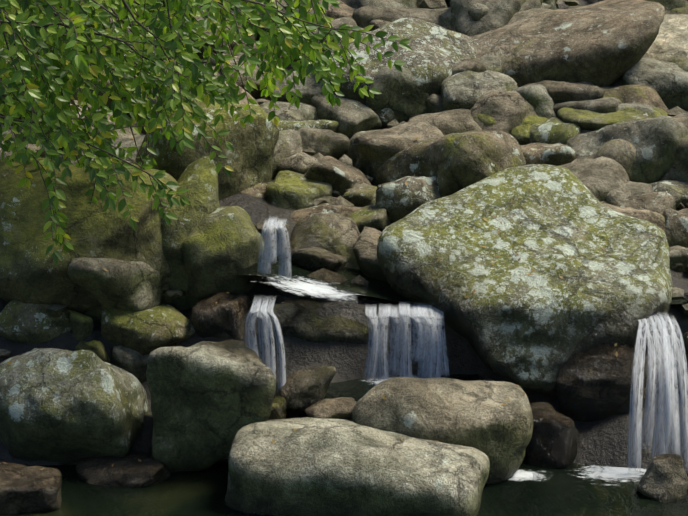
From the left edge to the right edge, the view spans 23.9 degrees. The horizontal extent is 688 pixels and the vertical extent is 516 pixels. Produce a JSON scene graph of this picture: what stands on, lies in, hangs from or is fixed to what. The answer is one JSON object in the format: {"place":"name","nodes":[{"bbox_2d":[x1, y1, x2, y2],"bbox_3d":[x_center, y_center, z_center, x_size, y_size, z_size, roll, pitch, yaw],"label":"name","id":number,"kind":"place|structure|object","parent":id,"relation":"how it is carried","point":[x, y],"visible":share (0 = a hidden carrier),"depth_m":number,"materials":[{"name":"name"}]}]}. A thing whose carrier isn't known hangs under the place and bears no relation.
{"place":"outdoors","nodes":[
{"label":"outdoors","id":0,"kind":"place"},
{"bbox_2d":[0,0,412,264],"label":"branch","id":1,"kind":"object","parent":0,"point":[51,116],"depth_m":13.22,"materials":[{"name":"plant"}]},
{"bbox_2d":[0,0,687,470],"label":"ground","id":2,"kind":"structure","parent":0,"point":[604,442],"depth_m":14.01,"materials":[{"name":"stone"}]},
{"bbox_2d":[0,124,23,143],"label":"rock","id":3,"kind":"object","parent":2,"relation":"on","point":[8,131],"visible":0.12,"depth_m":16.66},
{"bbox_2d":[0,144,44,159],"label":"rock","id":4,"kind":"object","parent":2,"relation":"on","point":[34,147],"visible":0.1,"depth_m":15.92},
{"bbox_2d":[0,300,71,343],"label":"rock","id":5,"kind":"object","parent":2,"relation":"on","point":[26,323],"visible":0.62,"depth_m":14.11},
{"bbox_2d":[33,100,112,154],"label":"rock","id":6,"kind":"object","parent":2,"relation":"on","point":[80,113],"depth_m":16.58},
{"bbox_2d":[0,348,148,464],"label":"rock","id":7,"kind":"object","parent":2,"relation":"on","point":[65,407],"visible":0.92,"depth_m":13.07,"materials":[{"name":"stone"}]},
{"bbox_2d":[0,52,149,123],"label":"rock","id":8,"kind":"object","parent":2,"relation":"on","point":[109,101],"depth_m":16.87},
{"bbox_2d":[69,310,93,340],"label":"rock","id":9,"kind":"object","parent":2,"relation":"on","point":[82,326],"visible":0.96,"depth_m":14.13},
{"bbox_2d":[0,157,177,313],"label":"rock","id":10,"kind":"object","parent":2,"relation":"on","point":[31,272],"visible":0.56,"depth_m":14.09,"materials":[{"name":"stone"}]},
{"bbox_2d":[75,340,109,362],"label":"rock","id":11,"kind":"object","parent":2,"relation":"on","point":[97,348],"visible":0.42,"depth_m":14.10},
{"bbox_2d":[75,135,144,162],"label":"rock","id":12,"kind":"object","parent":2,"relation":"on","point":[128,142],"visible":0.21,"depth_m":16.09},
{"bbox_2d":[67,257,163,321],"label":"rock","id":13,"kind":"object","parent":2,"relation":"on","point":[127,285],"visible":0.52,"depth_m":14.05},
{"bbox_2d":[90,122,144,139],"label":"rock","id":14,"kind":"object","parent":2,"relation":"on","point":[121,135],"visible":0.04,"depth_m":16.47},
{"bbox_2d":[76,453,170,487],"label":"rock","id":15,"kind":"object","parent":2,"relation":"on","point":[129,470],"visible":0.79,"depth_m":12.96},
{"bbox_2d":[111,345,149,383],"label":"rock","id":16,"kind":"object","parent":2,"relation":"on","point":[133,362],"visible":0.48,"depth_m":14.09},
{"bbox_2d":[100,304,194,354],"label":"rock","id":17,"kind":"object","parent":2,"relation":"on","point":[148,331],"visible":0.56,"depth_m":14.10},
{"bbox_2d":[160,156,219,310],"bbox_3d":[-1.434,-0.108,14.666,0.708,1.537,0.724,-6,10,-1],"label":"rock","id":18,"kind":"object","parent":2,"relation":"on","point":[201,195],"visible":0.31,"depth_m":14.44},
{"bbox_2d":[143,81,258,134],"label":"rock","id":19,"kind":"object","parent":2,"relation":"on","point":[244,100],"visible":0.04,"depth_m":16.97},
{"bbox_2d":[146,13,256,59],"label":"rock","id":20,"kind":"object","parent":2,"relation":"on","point":[202,50],"visible":0.06,"depth_m":18.41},
{"bbox_2d":[135,99,278,199],"bbox_3d":[-1.299,-0.876,15.768,1.448,1.445,0.936,15,12,-30],"label":"rock","id":21,"kind":"object","parent":2,"relation":"on","point":[248,160],"visible":0.33,"depth_m":15.46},
{"bbox_2d":[204,65,221,78],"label":"rock","id":22,"kind":"object","parent":2,"relation":"on","point":[218,73],"depth_m":17.61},
{"bbox_2d":[191,292,252,340],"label":"rock","id":23,"kind":"object","parent":2,"relation":"on","point":[224,316],"visible":0.67,"depth_m":14.09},
{"bbox_2d":[183,206,266,299],"bbox_3d":[-1.077,0.031,14.644,0.799,0.986,0.730,-6,17,-12],"label":"rock","id":24,"kind":"object","parent":2,"relation":"on","point":[221,247],"visible":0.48,"depth_m":14.32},
{"bbox_2d":[204,50,260,64],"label":"rock","id":25,"kind":"object","parent":2,"relation":"on","point":[239,53],"visible":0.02,"depth_m":17.96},
{"bbox_2d":[208,54,264,81],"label":"rock","id":26,"kind":"object","parent":2,"relation":"on","point":[212,62],"visible":0.02,"depth_m":17.71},
{"bbox_2d":[203,51,295,78],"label":"rock","id":27,"kind":"object","parent":2,"relation":"on","point":[288,67],"depth_m":18.15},
{"bbox_2d":[230,42,264,55],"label":"rock","id":28,"kind":"object","parent":27,"relation":"on","point":[233,44],"depth_m":18.50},
{"bbox_2d":[236,81,267,99],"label":"rock","id":29,"kind":"object","parent":2,"relation":"on","point":[255,93],"visible":0.02,"depth_m":17.61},
{"bbox_2d":[240,182,270,197],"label":"rock","id":30,"kind":"object","parent":2,"relation":"on","point":[259,190],"visible":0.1,"depth_m":15.61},
{"bbox_2d":[257,0,288,40],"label":"rock","id":31,"kind":"object","parent":2,"relation":"on","point":[283,3],"visible":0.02,"depth_m":19.10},
{"bbox_2d":[272,129,302,179],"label":"rock","id":32,"kind":"object","parent":2,"relation":"on","point":[289,144],"visible":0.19,"depth_m":16.30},
{"bbox_2d":[259,101,317,120],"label":"rock","id":33,"kind":"object","parent":2,"relation":"on","point":[304,112],"visible":0.12,"depth_m":16.98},
{"bbox_2d":[277,152,317,174],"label":"rock","id":34,"kind":"object","parent":2,"relation":"on","point":[301,162],"visible":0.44,"depth_m":16.14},
{"bbox_2d":[266,170,332,209],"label":"rock","id":35,"kind":"object","parent":2,"relation":"on","point":[286,189],"visible":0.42,"depth_m":15.59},
{"bbox_2d":[272,71,328,104],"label":"rock","id":36,"kind":"object","parent":2,"relation":"on","point":[310,88],"visible":0.15,"depth_m":17.19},
{"bbox_2d":[278,366,335,411],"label":"rock","id":37,"kind":"object","parent":2,"relation":"on","point":[302,390],"visible":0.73,"depth_m":13.21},
{"bbox_2d":[277,120,338,132],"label":"rock","id":38,"kind":"object","parent":2,"relation":"on","point":[316,124],"visible":0.04,"depth_m":16.73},
{"bbox_2d":[284,245,346,271],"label":"rock","id":39,"kind":"object","parent":2,"relation":"on","point":[312,257],"visible":0.4,"depth_m":14.60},
{"bbox_2d":[281,17,356,61],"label":"rock","id":40,"kind":"object","parent":2,"relation":"on","point":[347,20],"visible":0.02,"depth_m":18.50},
{"bbox_2d":[265,299,378,344],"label":"rock","id":41,"kind":"object","parent":2,"relation":"on","point":[302,319],"visible":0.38,"depth_m":13.98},
{"bbox_2d":[298,127,349,159],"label":"rock","id":42,"kind":"object","parent":2,"relation":"on","point":[326,142],"visible":0.62,"depth_m":16.48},
{"bbox_2d":[289,213,359,269],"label":"rock","id":43,"kind":"object","parent":2,"relation":"on","point":[337,233],"visible":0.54,"depth_m":14.92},
{"bbox_2d":[293,0,355,19],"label":"rock","id":44,"kind":"object","parent":2,"relation":"on","point":[344,10],"visible":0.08,"depth_m":18.96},
{"bbox_2d":[291,203,361,222],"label":"rock","id":45,"kind":"object","parent":2,"relation":"on","point":[297,216],"visible":0.1,"depth_m":15.41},
{"bbox_2d":[304,23,352,51],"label":"rock","id":46,"kind":"object","parent":2,"relation":"on","point":[336,25],"visible":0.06,"depth_m":18.14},
{"bbox_2d":[304,397,356,419],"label":"rock","id":47,"kind":"object","parent":2,"relation":"on","point":[339,408],"visible":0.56,"depth_m":13.05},
{"bbox_2d":[304,156,371,197],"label":"rock","id":48,"kind":"object","parent":2,"relation":"on","point":[338,176],"visible":0.44,"depth_m":15.82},
{"bbox_2d":[3,111,682,469],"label":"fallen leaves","id":49,"kind":"object","parent":2,"relation":"on","point":[473,291],"visible":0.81,"depth_m":14.08,"materials":[{"name":"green plant"}]},
{"bbox_2d":[0,0,687,411],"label":"rocks","id":50,"kind":"object","parent":2,"relation":"on","point":[322,274],"visible":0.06,"depth_m":15.12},
{"bbox_2d":[310,95,381,139],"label":"rock","id":51,"kind":"object","parent":2,"relation":"on","point":[351,117],"visible":0.4,"depth_m":16.91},
{"bbox_2d":[224,417,489,515],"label":"rock","id":52,"kind":"object","parent":2,"relation":"on","point":[332,467],"visible":0.92,"depth_m":12.29,"materials":[{"name":"stone"}]},
{"bbox_2d":[268,392,287,419],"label":"rock","id":53,"kind":"object","parent":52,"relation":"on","point":[279,408],"visible":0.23,"depth_m":13.11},
{"bbox_2d":[342,185,376,206],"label":"rock","id":54,"kind":"object","parent":2,"relation":"on","point":[364,196],"visible":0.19,"depth_m":15.62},
{"bbox_2d":[346,130,377,166],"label":"rock","id":55,"kind":"object","parent":2,"relation":"on","point":[353,153],"visible":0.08,"depth_m":16.58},
{"bbox_2d":[347,204,390,233],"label":"rock","id":56,"kind":"object","parent":2,"relation":"on","point":[377,218],"visible":0.38,"depth_m":15.22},
{"bbox_2d":[353,227,385,280],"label":"rock","id":57,"kind":"object","parent":2,"relation":"on","point":[365,249],"visible":0.33,"depth_m":14.71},
{"bbox_2d":[340,0,406,9],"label":"rock","id":58,"kind":"object","parent":2,"relation":"on","point":[356,4],"visible":0.12,"depth_m":19.09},
{"bbox_2d":[275,374,478,400],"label":"pool water","id":59,"kind":"structure","parent":2,"relation":"on","point":[356,389],"depth_m":13.72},
{"bbox_2d":[244,296,285,392],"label":"waterfall water","id":60,"kind":"structure","parent":59,"relation":"in","point":[265,315],"depth_m":13.17,"materials":[{"name":"white liquid"}]},
{"bbox_2d":[368,375,448,383],"bbox_3d":[0.522,1.045,13.830,1.250,0.001,0.600,0,15,2],"label":"water foam","id":61,"kind":"object","parent":59,"relation":"on","point":[383,378],"depth_m":13.86,"materials":[{"name":"white liquid"}]},
{"bbox_2d":[370,20,390,29],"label":"rock","id":62,"kind":"object","parent":2,"relation":"on","point":[377,24],"visible":0.06,"depth_m":18.78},
{"bbox_2d":[315,18,477,128],"bbox_3d":[0.521,-1.905,17.745,2.185,1.346,1.534,-3,15,-12],"label":"rock","id":63,"kind":"object","parent":2,"relation":"on","point":[435,55],"visible":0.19,"depth_m":17.29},
{"bbox_2d":[366,66,428,122],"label":"rock","id":64,"kind":"object","parent":2,"relation":"on","point":[392,84],"visible":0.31,"depth_m":17.01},
{"bbox_2d":[355,122,443,183],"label":"rock","id":65,"kind":"object","parent":2,"relation":"on","point":[368,166],"visible":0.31,"depth_m":16.21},
{"bbox_2d":[357,129,414,161],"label":"rock","id":66,"kind":"object","parent":65,"relation":"on","point":[382,145],"visible":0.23,"depth_m":16.04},
{"bbox_2d":[353,6,447,30],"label":"rock","id":67,"kind":"object","parent":2,"relation":"on","point":[364,16],"visible":0.21,"depth_m":18.94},
{"bbox_2d":[394,0,416,7],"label":"rock","id":68,"kind":"object","parent":2,"relation":"on","point":[410,3],"visible":0.12,"depth_m":19.58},
{"bbox_2d":[362,301,449,379],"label":"waterfall water","id":69,"kind":"structure","parent":2,"relation":"on","point":[421,311],"depth_m":13.80,"materials":[{"name":"white liquid"}]},
{"bbox_2d":[375,176,440,223],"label":"rock","id":70,"kind":"object","parent":2,"relation":"on","point":[398,199],"visible":0.46,"depth_m":15.26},
{"bbox_2d":[426,94,441,113],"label":"rock","id":71,"kind":"object","parent":2,"relation":"on","point":[433,103],"visible":0.06,"depth_m":17.11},
{"bbox_2d":[352,377,532,484],"bbox_3d":[0.817,1.414,13.092,1.513,0.853,0.880,0,18,-10],"label":"rock","id":72,"kind":"object","parent":2,"relation":"on","point":[476,414],"visible":0.6,"depth_m":12.82,"materials":[{"name":"stone"}]},
{"bbox_2d":[408,108,481,134],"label":"rock","id":73,"kind":"object","parent":2,"relation":"on","point":[460,120],"visible":0.33,"depth_m":16.66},
{"bbox_2d":[376,130,525,197],"bbox_3d":[1.142,-0.725,15.988,1.772,1.174,1.199,12,19,37],"label":"rock","id":74,"kind":"object","parent":2,"relation":"on","point":[453,163],"visible":0.42,"depth_m":15.41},
{"bbox_2d":[439,3,488,31],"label":"rock","id":75,"kind":"object","parent":2,"relation":"on","point":[476,12],"visible":0.15,"depth_m":18.78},
{"bbox_2d":[452,59,486,74],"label":"rock","id":76,"kind":"object","parent":2,"relation":"on","point":[470,65],"visible":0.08,"depth_m":17.29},
{"bbox_2d":[476,55,501,72],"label":"rock","id":77,"kind":"object","parent":76,"relation":"on","point":[492,62],"visible":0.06,"depth_m":17.56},
{"bbox_2d":[440,70,517,111],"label":"rock","id":78,"kind":"object","parent":2,"relation":"on","point":[466,89],"visible":0.29,"depth_m":17.05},
{"bbox_2d":[451,0,525,35],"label":"rock","id":79,"kind":"object","parent":2,"relation":"on","point":[500,13],"visible":0.44,"depth_m":18.75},
{"bbox_2d":[450,0,540,11],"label":"rock","id":80,"kind":"object","parent":79,"relation":"on","point":[528,4],"visible":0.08,"depth_m":19.18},
{"bbox_2d":[470,90,537,133],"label":"rock","id":81,"kind":"object","parent":2,"relation":"on","point":[508,111],"visible":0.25,"depth_m":16.80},
{"bbox_2d":[477,114,547,144],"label":"rock","id":82,"kind":"object","parent":2,"relation":"on","point":[520,134],"visible":0.19,"depth_m":16.75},
{"bbox_2d":[377,164,672,396],"bbox_3d":[1.746,0.310,14.561,2.362,1.306,2.389,-20,40,-36],"label":"rock","id":83,"kind":"object","parent":2,"relation":"on","point":[540,326],"visible":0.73,"depth_m":14.04,"materials":[{"name":"stone"}]},
{"bbox_2d":[508,8,550,23],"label":"rock","id":84,"kind":"object","parent":2,"relation":"on","point":[522,14],"visible":0.15,"depth_m":18.83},
{"bbox_2d":[513,84,555,118],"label":"rock","id":85,"kind":"object","parent":2,"relation":"on","point":[538,98],"visible":0.23,"depth_m":16.96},
{"bbox_2d":[520,143,575,165],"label":"rock","id":86,"kind":"object","parent":2,"relation":"on","point":[557,154],"visible":0.35,"depth_m":16.03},
{"bbox_2d":[525,402,579,468],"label":"rock","id":87,"kind":"object","parent":2,"relation":"on","point":[554,441],"visible":0.83,"depth_m":13.29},
{"bbox_2d":[528,118,580,144],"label":"rock","id":88,"kind":"object","parent":2,"relation":"on","point":[553,130],"visible":0.21,"depth_m":16.55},
{"bbox_2d":[521,80,604,103],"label":"rock","id":89,"kind":"object","parent":2,"relation":"on","point":[560,91],"visible":0.38,"depth_m":17.05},
{"bbox_2d":[470,0,664,86],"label":"rock","id":90,"kind":"object","parent":2,"relation":"on","point":[604,43],"visible":0.46,"depth_m":17.47,"materials":[{"name":"stone"}]},
{"bbox_2d":[553,97,621,117],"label":"rock","id":91,"kind":"object","parent":2,"relation":"on","point":[606,105],"visible":0.25,"depth_m":16.82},
{"bbox_2d":[560,156,629,201],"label":"rock","id":92,"kind":"object","parent":2,"relation":"on","point":[600,178],"visible":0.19,"depth_m":15.53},
{"bbox_2d":[555,344,651,421],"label":"rock","id":93,"kind":"object","parent":2,"relation":"on","point":[593,384],"visible":0.65,"depth_m":13.55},
{"bbox_2d":[557,107,667,130],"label":"rock","id":94,"kind":"object","parent":2,"relation":"on","point":[588,120],"visible":0.17,"depth_m":16.61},
{"bbox_2d":[592,139,635,181],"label":"rock","id":95,"kind":"object","parent":2,"relation":"on","point":[622,152],"visible":0.19,"depth_m":15.77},
{"bbox_2d":[566,117,687,183],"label":"rock","id":96,"kind":"object","parent":2,"relation":"on","point":[654,142],"visible":0.42,"depth_m":15.83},
{"bbox_2d":[656,113,687,117],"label":"rock","id":97,"kind":"object","parent":96,"relation":"on","point":[674,116],"visible":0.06,"depth_m":16.64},
{"bbox_2d":[605,181,653,206],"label":"rock","id":98,"kind":"object","parent":2,"relation":"on","point":[616,196],"visible":0.23,"depth_m":15.32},
{"bbox_2d":[599,84,668,112],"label":"rock","id":99,"kind":"object","parent":2,"relation":"on","point":[639,93],"visible":0.19,"depth_m":17.05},
{"bbox_2d":[601,201,670,243],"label":"rock","id":100,"kind":"object","parent":2,"relation":"on","point":[657,219],"visible":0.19,"depth_m":14.93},
{"bbox_2d":[618,103,654,113],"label":"rock","id":101,"kind":"object","parent":2,"relation":"on","point":[644,107],"visible":0.08,"depth_m":16.87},
{"bbox_2d":[597,0,687,10],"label":"rock","id":102,"kind":"object","parent":2,"relation":"on","point":[668,5],"visible":0.04,"depth_m":19.22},
{"bbox_2d":[620,192,675,214],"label":"rock","id":103,"kind":"object","parent":2,"relation":"on","point":[659,202],"visible":0.19,"depth_m":15.17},
{"bbox_2d":[614,57,687,110],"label":"rock","id":104,"kind":"object","parent":2,"relation":"on","point":[667,82],"visible":0.35,"depth_m":17.20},
{"bbox_2d":[627,312,687,474],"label":"waterfall water","id":105,"kind":"structure","parent":2,"relation":"on","point":[667,413],"depth_m":13.10,"materials":[{"name":"white liquid"}]},
{"bbox_2d":[643,14,687,61],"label":"rock","id":106,"kind":"object","parent":2,"relation":"on","point":[671,40],"visible":0.06,"depth_m":18.09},
{"bbox_2d":[649,180,687,210],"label":"rock","id":107,"kind":"object","parent":2,"relation":"on","point":[676,190],"visible":0.33,"depth_m":15.59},
{"bbox_2d":[660,135,687,181],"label":"rock","id":108,"kind":"object","parent":2,"relation":"on","point":[680,171],"visible":0.17,"depth_m":15.80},
{"bbox_2d":[663,208,687,247],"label":"rock","id":109,"kind":"object","parent":2,"relation":"on","point":[676,225],"visible":0.48,"depth_m":14.94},
{"bbox_2d":[668,50,687,71],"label":"rock","id":110,"kind":"object","parent":2,"relation":"on","point":[680,59],"visible":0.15,"depth_m":17.76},
{"bbox_2d":[669,248,687,271],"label":"rock","id":111,"kind":"object","parent":2,"relation":"on","point":[678,256],"visible":0.15,"depth_m":14.61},
{"bbox_2d":[670,5,687,13],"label":"rock","id":112,"kind":"object","parent":2,"relation":"on","point":[683,10],"visible":0.12,"depth_m":19.17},
{"bbox_2d":[671,115,687,128],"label":"rock","id":113,"kind":"object","parent":2,"relation":"on","point":[683,119],"visible":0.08,"depth_m":16.26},
{"bbox_2d":[675,332,687,397],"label":"rock","id":114,"kind":"object","parent":2,"relation":"on","point":[685,339],"visible":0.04,"depth_m":13.84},
{"bbox_2d":[0,460,687,515],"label":"pool water","id":115,"kind":"structure","parent":0,"point":[565,491],"depth_m":12.69,"materials":[{"name":"liquid"}]},
{"bbox_2d":[0,463,61,513],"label":"rock","id":116,"kind":"object","parent":115,"relation":"in","point":[23,488],"visible":0.94,"depth_m":12.39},
{"bbox_2d":[146,340,275,473],"bbox_3d":[-1.053,1.176,13.217,1.068,1.140,0.753,1,15,4],"label":"rock","id":117,"kind":"object","parent":115,"relation":"on","point":[210,400],"visible":0.96,"depth_m":12.89,"materials":[{"name":"stone"}]},
{"bbox_2d":[508,469,549,481],"bbox_3d":[1.431,1.753,13.118,0.864,0.001,0.500,0,15,2],"label":"water foam","id":118,"kind":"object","parent":115,"relation":"on","point":[520,474],"depth_m":13.11,"materials":[{"name":"white liquid"}]},
{"bbox_2d":[539,463,645,486],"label":"water foam","id":119,"kind":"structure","parent":115,"relation":"on","point":[616,472],"depth_m":13.17,"materials":[{"name":"white liquid"}]},
{"bbox_2d":[637,454,687,501],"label":"rock","id":120,"kind":"object","parent":115,"relation":"in","point":[664,478],"visible":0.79,"depth_m":12.67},
{"bbox_2d":[237,251,687,303],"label":"pool water","id":121,"kind":"structure","parent":0,"point":[376,288],"depth_m":14.31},
{"bbox_2d":[257,218,291,283],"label":"waterfall water","id":122,"kind":"structure","parent":121,"relation":"on","point":[265,255],"depth_m":14.16,"materials":[{"name":"white liquid"}]},
{"bbox_2d":[269,274,363,301],"bbox_3d":[-0.276,0.284,14.016,1.609,0.230,1.000,0,15,2],"label":"water foam","id":123,"kind":"object","parent":121,"relation":"on","point":[314,289],"depth_m":14.00,"materials":[{"name":"white liquid"}]},
{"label":"rock","id":124,"kind":"object","parent":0,"visible":0},
{"bbox_2d":[543,0,559,9],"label":"rock","id":125,"kind":"object","parent":124,"relation":"on","point":[553,4],"visible":0.15,"depth_m":19.71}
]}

